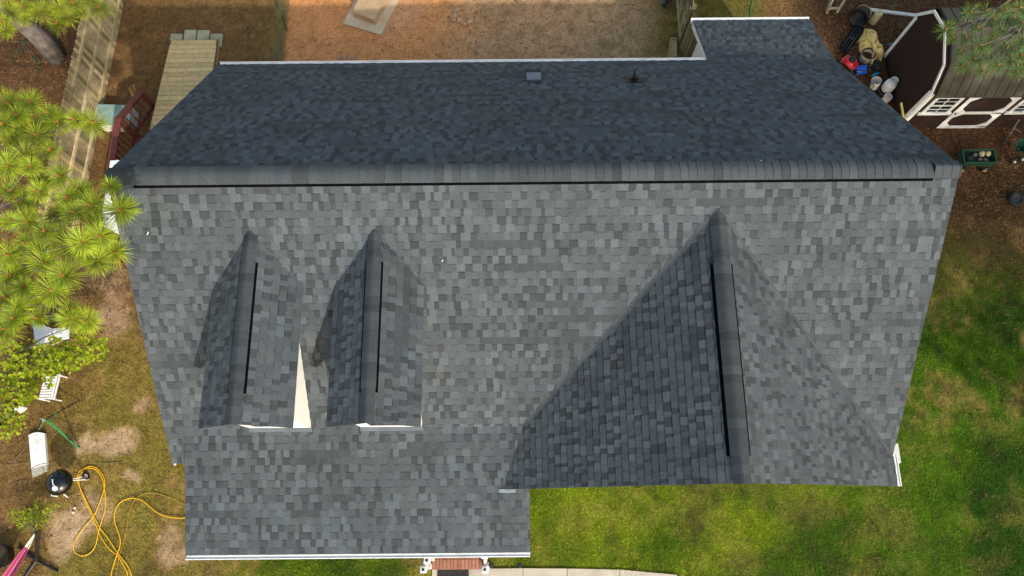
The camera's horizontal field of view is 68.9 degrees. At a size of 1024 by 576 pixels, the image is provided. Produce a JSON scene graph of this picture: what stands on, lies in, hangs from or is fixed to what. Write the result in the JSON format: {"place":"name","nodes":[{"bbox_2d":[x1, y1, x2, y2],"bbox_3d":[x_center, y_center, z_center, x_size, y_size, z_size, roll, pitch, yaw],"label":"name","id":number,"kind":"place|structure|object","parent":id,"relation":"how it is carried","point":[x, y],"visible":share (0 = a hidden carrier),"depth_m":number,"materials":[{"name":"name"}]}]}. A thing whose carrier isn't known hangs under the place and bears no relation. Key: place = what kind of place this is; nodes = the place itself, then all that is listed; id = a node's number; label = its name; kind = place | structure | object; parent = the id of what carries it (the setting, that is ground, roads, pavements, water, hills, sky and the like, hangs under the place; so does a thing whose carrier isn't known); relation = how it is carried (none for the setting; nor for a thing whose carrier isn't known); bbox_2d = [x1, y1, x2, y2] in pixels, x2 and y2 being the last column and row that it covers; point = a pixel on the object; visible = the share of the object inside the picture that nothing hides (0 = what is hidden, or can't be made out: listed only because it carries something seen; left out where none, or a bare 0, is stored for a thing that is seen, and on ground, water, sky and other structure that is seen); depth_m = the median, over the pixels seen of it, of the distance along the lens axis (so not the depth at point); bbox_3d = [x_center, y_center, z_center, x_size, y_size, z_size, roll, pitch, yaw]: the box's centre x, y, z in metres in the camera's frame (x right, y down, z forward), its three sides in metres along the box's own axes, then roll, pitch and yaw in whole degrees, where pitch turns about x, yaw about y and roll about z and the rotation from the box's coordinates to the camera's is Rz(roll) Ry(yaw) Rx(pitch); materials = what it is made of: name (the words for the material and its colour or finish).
{"place":"outdoors","nodes":[
{"label":"outdoors","id":0,"kind":"place"},
{"bbox_2d":[0,0,1023,575],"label":"ground","id":1,"kind":"structure","parent":0,"point":[432,38],"depth_m":17.82,"materials":[{"name":"soil"}]},
{"bbox_2d":[0,544,14,568],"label":"plant pot","id":2,"kind":"object","parent":1,"relation":"on","point":[7,554],"visible":1,"depth_m":16.67,"materials":[{"name":"black plastic"}]},
{"bbox_2d":[0,400,27,443],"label":"young tree","id":3,"kind":"object","parent":1,"relation":"on","point":[11,417],"visible":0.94,"depth_m":16.72,"materials":[{"name":"green plant"}]},
{"bbox_2d":[14,405,26,412],"bbox_3d":[-11.675,2.867,17.747,0.200,0.200,0.130,-39,77,-10],"label":"white block","id":4,"kind":"object","parent":1,"relation":"on","point":[21,409],"depth_m":17.70,"materials":[{"name":"white"}]},
{"bbox_2d":[2,36,62,70],"bbox_3d":[-13.199,-6.431,20.494,1.765,0.225,1.169,-1,74,0],"label":"weed","id":5,"kind":"object","parent":1,"relation":"on","point":[40,59],"visible":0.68,"depth_m":20.47,"materials":[{"name":"green plant"}]},
{"bbox_2d":[7,498,59,533],"bbox_3d":[-10.714,5.121,16.806,1.204,0.647,0.773,-1,74,0],"label":"shrub","id":6,"kind":"object","parent":1,"relation":"on","point":[35,515],"visible":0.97,"depth_m":16.65,"materials":[{"name":"green plant"}]},
{"bbox_2d":[18,525,58,575],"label":"hammock stand","id":7,"kind":"object","parent":1,"relation":"on","point":[35,559],"visible":1,"depth_m":16.77,"materials":[{"name":"black metal"}]},
{"bbox_2d":[2,535,33,575],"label":"hammock","id":8,"kind":"object","parent":7,"relation":"hanging from","point":[11,570],"visible":1,"depth_m":16.17,"materials":[{"name":"pink fabric"}]},
{"bbox_2d":[29,432,48,476],"bbox_3d":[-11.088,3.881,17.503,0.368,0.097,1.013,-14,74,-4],"label":"cooler","id":9,"kind":"object","parent":1,"relation":"on","point":[39,457],"visible":1,"depth_m":17.47,"materials":[{"name":"white plastic"}]},
{"bbox_2d":[38,374,67,401],"bbox_3d":[-10.874,2.373,17.755,0.452,0.455,0.614,-1,74,0],"label":"slatted garden chair","id":10,"kind":"object","parent":1,"relation":"on","point":[53,389],"visible":0.82,"depth_m":17.54,"materials":[{"name":"white wood"}]},
{"bbox_2d":[33,323,73,344],"bbox_3d":[-11.091,1.133,18.115,0.939,0.460,0.591,-1,74,0],"label":"folding table","id":11,"kind":"object","parent":1,"relation":"on","point":[47,331],"visible":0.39,"depth_m":17.91,"materials":[{"name":"white plastic"}]},
{"bbox_2d":[0,307,109,411],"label":"young tree","id":12,"kind":"object","parent":1,"relation":"on","point":[18,366],"visible":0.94,"depth_m":16.24,"materials":[{"name":"green plant"}]},
{"bbox_2d":[47,316,68,325],"bbox_3d":[-11.028,0.810,18.240,0.420,0.400,0.160,2,74,1],"label":"shrub","id":13,"kind":"object","parent":1,"relation":"on","point":[53,322],"visible":0.36,"depth_m":18.06,"materials":[{"name":"green plant"}]},
{"bbox_2d":[0,0,116,65],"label":"pine tree","id":14,"kind":"object","parent":1,"relation":"on","point":[50,49],"visible":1,"depth_m":15.18,"materials":[{"name":"green plant"}]},
{"bbox_2d":[38,400,79,448],"bbox_3d":[-10.697,3.119,17.328,1.074,0.870,1.156,-1,74,0],"label":"tripod sprinkler","id":15,"kind":"object","parent":1,"relation":"on","point":[54,426],"visible":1,"depth_m":17.25,"materials":[{"name":"metal"}]},
{"bbox_2d":[45,469,89,497],"bbox_3d":[-10.214,4.431,16.939,0.799,0.866,0.620,-1,74,0],"label":"kettle grill","id":16,"kind":"object","parent":1,"relation":"on","point":[58,482],"visible":1,"depth_m":16.64,"materials":[{"name":"black metal"}]},
{"bbox_2d":[0,82,142,347],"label":"pine tree","id":17,"kind":"object","parent":1,"relation":"on","point":[74,242],"visible":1,"depth_m":11.37,"materials":[{"name":"green plant"}]},
{"bbox_2d":[33,0,124,252],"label":"wooden fence","id":18,"kind":"object","parent":1,"relation":"on","point":[89,68],"visible":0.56,"depth_m":19.26,"materials":[{"name":"brown wood"}]},
{"bbox_2d":[73,466,131,575],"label":"air hose","id":19,"kind":"object","parent":1,"relation":"on","point":[87,504],"visible":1,"depth_m":17.10,"materials":[{"name":"yellow rubber"}]},
{"bbox_2d":[97,104,138,131],"bbox_3d":[-10.456,-4.494,19.773,0.929,0.420,0.599,-1,74,0],"label":"storage chest","id":20,"kind":"object","parent":1,"relation":"on","point":[111,112],"visible":0.5,"depth_m":19.61,"materials":[{"name":"teal plastic"}]},
{"bbox_2d":[97,89,155,266],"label":"red deck","id":21,"kind":"structure","parent":1,"relation":"on","point":[120,122],"depth_m":18.60,"materials":[{"name":"brown wood"}]},
{"bbox_2d":[101,160,118,232],"bbox_3d":[-7.820,-1.677,17.483,2.628,2.028,2.100,-1,74,0],"label":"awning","id":22,"kind":"object","parent":21,"relation":"on","point":[112,163],"visible":0.07,"depth_m":16.62,"materials":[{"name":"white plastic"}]},
{"bbox_2d":[111,498,184,575],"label":"air hose","id":23,"kind":"object","parent":1,"relation":"on","point":[117,528],"visible":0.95,"depth_m":17.09,"materials":[{"name":"yellow rubber"}]},
{"bbox_2d":[116,493,184,574],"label":"air hose","id":24,"kind":"object","parent":1,"relation":"on","point":[127,520],"visible":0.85,"depth_m":17.17,"materials":[{"name":"rubber"}]},
{"bbox_2d":[170,34,183,39],"bbox_3d":[-9.266,-6.828,20.622,0.330,0.090,0.400,-1,74,0],"label":"concrete paver","id":25,"kind":"object","parent":1,"relation":"on","point":[176,36],"visible":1,"depth_m":20.61,"materials":[{"name":"grey concrete"}]},
{"bbox_2d":[150,39,219,129],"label":"wooden ramp","id":26,"kind":"structure","parent":1,"relation":"on","point":[189,65],"depth_m":20.11,"materials":[{"name":"brown wood"}]},
{"bbox_2d":[183,30,196,39],"bbox_3d":[-8.897,-6.949,20.656,0.330,0.090,0.400,-1,74,0],"label":"concrete paver","id":27,"kind":"object","parent":1,"relation":"on","point":[190,34],"visible":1,"depth_m":20.62,"materials":[{"name":"grey concrete"}]},
{"bbox_2d":[197,30,210,39],"bbox_3d":[-8.529,-6.941,20.652,0.330,0.090,0.400,-1,74,0],"label":"concrete paver","id":28,"kind":"object","parent":1,"relation":"on","point":[203,34],"visible":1,"depth_m":20.62,"materials":[{"name":"grey concrete"}]},
{"bbox_2d":[210,34,222,47],"bbox_3d":[-8.160,-6.827,20.618,0.330,0.090,0.400,-1,74,0],"label":"concrete paver","id":29,"kind":"object","parent":1,"relation":"on","point":[219,37],"visible":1,"depth_m":20.59,"materials":[{"name":"grey concrete"}]},
{"bbox_2d":[272,0,289,60],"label":"wire fence","id":30,"kind":"object","parent":1,"relation":"on","point":[282,12],"visible":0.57,"depth_m":20.05,"materials":[{"name":"grey metal"}]},
{"bbox_2d":[343,0,398,35],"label":"concrete slab","id":31,"kind":"structure","parent":1,"relation":"on","point":[378,28],"depth_m":20.78,"materials":[{"name":"grey concrete"}]},
{"bbox_2d":[352,0,387,24],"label":"well cover","id":32,"kind":"object","parent":31,"relation":"on","point":[370,11],"visible":1,"depth_m":20.62,"materials":[{"name":"brown concrete"}]},
{"bbox_2d":[420,558,434,572],"bbox_3d":[-1.827,5.975,16.223,0.186,1.334,0.404,24,75,7],"label":"handrail","id":33,"kind":"object","parent":1,"relation":"on","point":[427,562],"visible":0.81,"depth_m":15.77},
{"bbox_2d":[432,557,482,569],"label":"brick steps","id":34,"kind":"structure","parent":1,"relation":"on","point":[457,563],"depth_m":16.49,"materials":[{"name":"red brick"}]},
{"bbox_2d":[481,557,489,572],"bbox_3d":[-0.572,5.924,16.235,0.145,1.334,0.445,-1,74,0],"label":"handrail","id":35,"kind":"object","parent":1,"relation":"on","point":[485,567],"visible":0.62,"depth_m":15.77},
{"bbox_2d":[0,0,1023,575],"bbox_3d":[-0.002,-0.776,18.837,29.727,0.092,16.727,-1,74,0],"label":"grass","id":36,"kind":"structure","parent":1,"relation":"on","point":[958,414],"depth_m":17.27,"materials":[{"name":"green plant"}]},
{"bbox_2d":[0,0,1023,575],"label":"pine straw","id":37,"kind":"object","parent":1,"relation":"on","point":[962,136],"visible":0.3,"depth_m":19.43,"materials":[{"name":"brown plant"}]},
{"bbox_2d":[104,17,961,559],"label":"house","id":38,"kind":"structure","parent":1,"relation":"on","point":[714,259],"depth_m":13.17,"materials":[{"name":"grey"}]},
{"bbox_2d":[432,568,676,575],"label":"walkway","id":39,"kind":"structure","parent":1,"relation":"on","point":[541,572],"depth_m":16.75,"materials":[{"name":"concrete"}]},
{"bbox_2d":[437,569,468,575],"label":"doormat","id":40,"kind":"object","parent":39,"relation":"on","point":[457,572],"visible":0.97,"depth_m":16.74,"materials":[{"name":"fabric"}]},
{"bbox_2d":[662,0,668,6],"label":"drain pipe","id":41,"kind":"object","parent":1,"relation":"on","point":[664,3],"visible":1,"depth_m":20.83,"materials":[{"name":"blue plastic"}]},
{"bbox_2d":[667,38,676,57],"bbox_3d":[4.396,-6.591,20.515,0.247,0.090,0.599,3,74,1],"label":"splash block","id":42,"kind":"object","parent":1,"relation":"on","point":[672,51],"depth_m":20.50,"materials":[{"name":"beige concrete"}]},
{"bbox_2d":[675,0,696,43],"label":"wooden fence","id":43,"kind":"object","parent":1,"relation":"on","point":[685,9],"visible":0.98,"depth_m":20.04,"materials":[{"name":"brown wood"}]},
{"bbox_2d":[680,11,696,57],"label":"wooden gate","id":44,"kind":"structure","parent":1,"relation":"on","point":[688,45],"depth_m":19.87,"materials":[{"name":"brown wood"}]},
{"bbox_2d":[825,0,845,13],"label":"wooden ladder","id":45,"kind":"object","parent":1,"relation":"on","point":[829,7],"visible":1,"depth_m":20.65,"materials":[{"name":"brown wood"}]},
{"bbox_2d":[838,25,862,53],"bbox_3d":[9.330,-6.846,20.562,0.266,0.116,0.942,34,77,9],"label":"plastic crate lid","id":46,"kind":"object","parent":1,"relation":"on","point":[850,39],"visible":0.99,"depth_m":20.51,"materials":[{"name":"black plastic"}]},
{"bbox_2d":[836,52,883,74],"bbox_3d":[9.300,-6.014,19.983,0.410,0.762,1.032,-37,77,-10],"label":"lawn mower","id":47,"kind":"object","parent":1,"relation":"on","point":[849,61],"visible":0.89,"depth_m":20.15,"materials":[{"name":"red metal"}]},
{"bbox_2d":[849,5,871,26],"bbox_3d":[9.598,-7.511,20.533,0.523,0.552,0.464,37,77,10],"label":"plastic tub","id":48,"kind":"object","parent":1,"relation":"on","point":[860,15],"visible":1,"depth_m":20.63,"materials":[{"name":"black plastic"}]},
{"bbox_2d":[856,65,866,74],"bbox_3d":[9.474,-5.919,20.250,0.341,0.338,0.279,-1,74,0],"label":"storage box","id":49,"kind":"object","parent":1,"relation":"on","point":[861,67],"visible":0.88,"depth_m":20.15,"materials":[{"name":"blue plastic"}]},
{"bbox_2d":[859,48,875,63],"bbox_3d":[9.669,-6.313,20.332,0.384,0.291,0.382,-1,74,0],"label":"bucket","id":50,"kind":"object","parent":1,"relation":"on","point":[866,56],"visible":1,"depth_m":20.30,"materials":[{"name":"beige plastic"}]},
{"bbox_2d":[857,29,883,66],"bbox_3d":[9.834,-6.654,20.389,0.626,0.339,1.165,-12,74,-3],"label":"tarp","id":51,"kind":"object","parent":1,"relation":"on","point":[868,38],"visible":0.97,"depth_m":20.36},
{"bbox_2d":[869,9,882,24],"bbox_3d":[10.019,-7.456,20.552,0.210,0.472,0.210,-1,74,0],"label":"plastic drum","id":52,"kind":"object","parent":1,"relation":"on","point":[876,16],"visible":1,"depth_m":20.45,"materials":[{"name":"beige plastic"}]},
{"bbox_2d":[870,76,881,89],"bbox_3d":[9.760,-5.506,20.086,0.290,0.325,0.266,-1,74,0],"label":"paint bucket","id":53,"kind":"object","parent":1,"relation":"on","point":[876,81],"visible":0.94,"depth_m":20.05,"materials":[{"name":"white plastic"}]},
{"bbox_2d":[871,60,881,71],"bbox_3d":[9.887,-6.038,20.281,0.277,0.384,0.318,-1,74,0],"label":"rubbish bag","id":54,"kind":"object","parent":1,"relation":"on","point":[874,67],"visible":0.85,"depth_m":20.20,"materials":[{"name":"black plastic"}]},
{"bbox_2d":[874,0,897,10],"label":"weed","id":55,"kind":"object","parent":1,"relation":"on","point":[890,4],"visible":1,"depth_m":20.65,"materials":[{"name":"green plant"}]},
{"bbox_2d":[876,76,898,98],"bbox_3d":[10.027,-5.344,19.881,0.400,0.580,0.405,-1,74,0],"label":"propane tank","id":56,"kind":"object","parent":1,"relation":"on","point":[889,85],"visible":0.97,"depth_m":19.82,"materials":[{"name":"white metal"}]},
{"bbox_2d":[882,93,892,102],"bbox_3d":[10.024,-5.069,19.988,0.220,0.220,0.220,-1,74,0],"label":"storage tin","id":57,"kind":"object","parent":1,"relation":"on","point":[887,97],"visible":0.91,"depth_m":19.89,"materials":[{"name":"white metal"}]},
{"bbox_2d":[871,8,915,16],"bbox_3d":[10.611,-7.682,20.852,1.313,0.080,0.085,8,74,3],"label":"gutter length","id":58,"kind":"object","parent":1,"relation":"on","point":[891,12],"visible":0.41,"depth_m":20.83,"materials":[{"name":"white metal"}]},
{"bbox_2d":[893,443,900,462],"bbox_3d":[8.492,3.812,17.113,0.420,0.770,0.440,-1,74,0],"label":"downspout","id":59,"kind":"object","parent":1,"relation":"on","point":[896,451],"visible":0.22,"depth_m":16.75,"materials":[{"name":"beige metal"}]},
{"bbox_2d":[900,102,904,118],"bbox_3d":[10.212,-4.356,19.452,0.050,0.673,0.794,-28,76,-8],"label":"wood strip","id":60,"kind":"object","parent":1,"relation":"on","point":[902,109],"visible":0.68,"depth_m":19.32,"materials":[{"name":"yellow wood"}]},
{"bbox_2d":[884,7,1023,127],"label":"shed","id":61,"kind":"structure","parent":1,"relation":"on","point":[930,90],"depth_m":18.45,"materials":[{"name":"brown wood"}]},
{"bbox_2d":[917,98,964,114],"bbox_3d":[10.803,-4.572,18.745,0.840,0.855,0.050,-1,74,0],"label":"window","id":62,"kind":"structure","parent":61,"relation":"in","point":[939,106],"depth_m":18.80,"materials":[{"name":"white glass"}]},
{"bbox_2d":[936,97,1021,127],"bbox_3d":[11.903,-4.473,19.044,1.275,1.670,0.080,-1,74,0],"label":"door","id":63,"kind":"structure","parent":61,"relation":"in","point":[974,112],"depth_m":19.05,"materials":[{"name":"white"}]},
{"bbox_2d":[1004,99,1023,114],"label":"window","id":64,"kind":"structure","parent":61,"relation":"in","point":[1019,108],"depth_m":18.99,"materials":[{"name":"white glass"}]},
{"bbox_2d":[955,149,1000,172],"bbox_3d":[12.106,-3.320,19.356,1.076,0.455,0.520,-1,74,0],"label":"garden cart","id":65,"kind":"object","parent":1,"relation":"on","point":[962,154],"visible":0.69,"depth_m":19.25,"materials":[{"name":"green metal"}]},
{"bbox_2d":[966,155,973,161],"bbox_3d":[11.801,-3.345,19.273,0.195,0.149,0.176,-1,74,0],"label":"stone","id":66,"kind":"object","parent":65,"relation":"on","point":[969,158],"visible":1,"depth_m":19.22,"materials":[{"name":"grey stone"}]},
{"bbox_2d":[978,151,984,156],"bbox_3d":[12.144,-3.473,19.309,0.158,0.142,0.196,-1,74,0],"label":"stone","id":67,"kind":"object","parent":65,"relation":"in","point":[981,154],"visible":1,"depth_m":19.26,"materials":[{"name":"beige stone"}]},
{"bbox_2d":[985,151,991,156],"bbox_3d":[12.314,-3.478,19.310,0.159,0.133,0.175,-1,74,0],"label":"stone","id":68,"kind":"object","parent":65,"relation":"in","point":[988,153],"visible":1,"depth_m":19.27,"materials":[{"name":"beige stone"}]},
{"bbox_2d":[933,0,1023,82],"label":"pine tree","id":69,"kind":"object","parent":1,"relation":"on","point":[998,34],"visible":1,"depth_m":15.02,"materials":[{"name":"green plant"}]},
{"bbox_2d":[1004,119,1020,143],"bbox_3d":[13.099,-4.127,19.447,0.443,0.694,0.300,-32,76,-9],"label":"dead branch","id":70,"kind":"object","parent":1,"relation":"on","point":[1013,129],"visible":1,"depth_m":19.43,"materials":[{"name":"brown wood"}]},
{"bbox_2d":[1008,191,1023,206],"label":"old tyre","id":71,"kind":"object","parent":1,"relation":"on","point":[1015,198],"visible":1,"depth_m":19.15,"materials":[{"name":"rubber"}]},
{"bbox_2d":[1010,133,1023,164],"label":"seed spreader","id":72,"kind":"object","parent":1,"relation":"on","point":[1019,144],"visible":1,"depth_m":19.43,"materials":[{"name":"green plastic"}]},
{"bbox_2d":[853,69,873,89],"bbox_3d":[9.426,-5.601,19.972,0.187,0.171,0.825,-23,75,-6],"label":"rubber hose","id":73,"kind":"object","parent":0,"point":[865,79],"visible":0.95,"depth_m":19.93,"materials":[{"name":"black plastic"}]}
]}

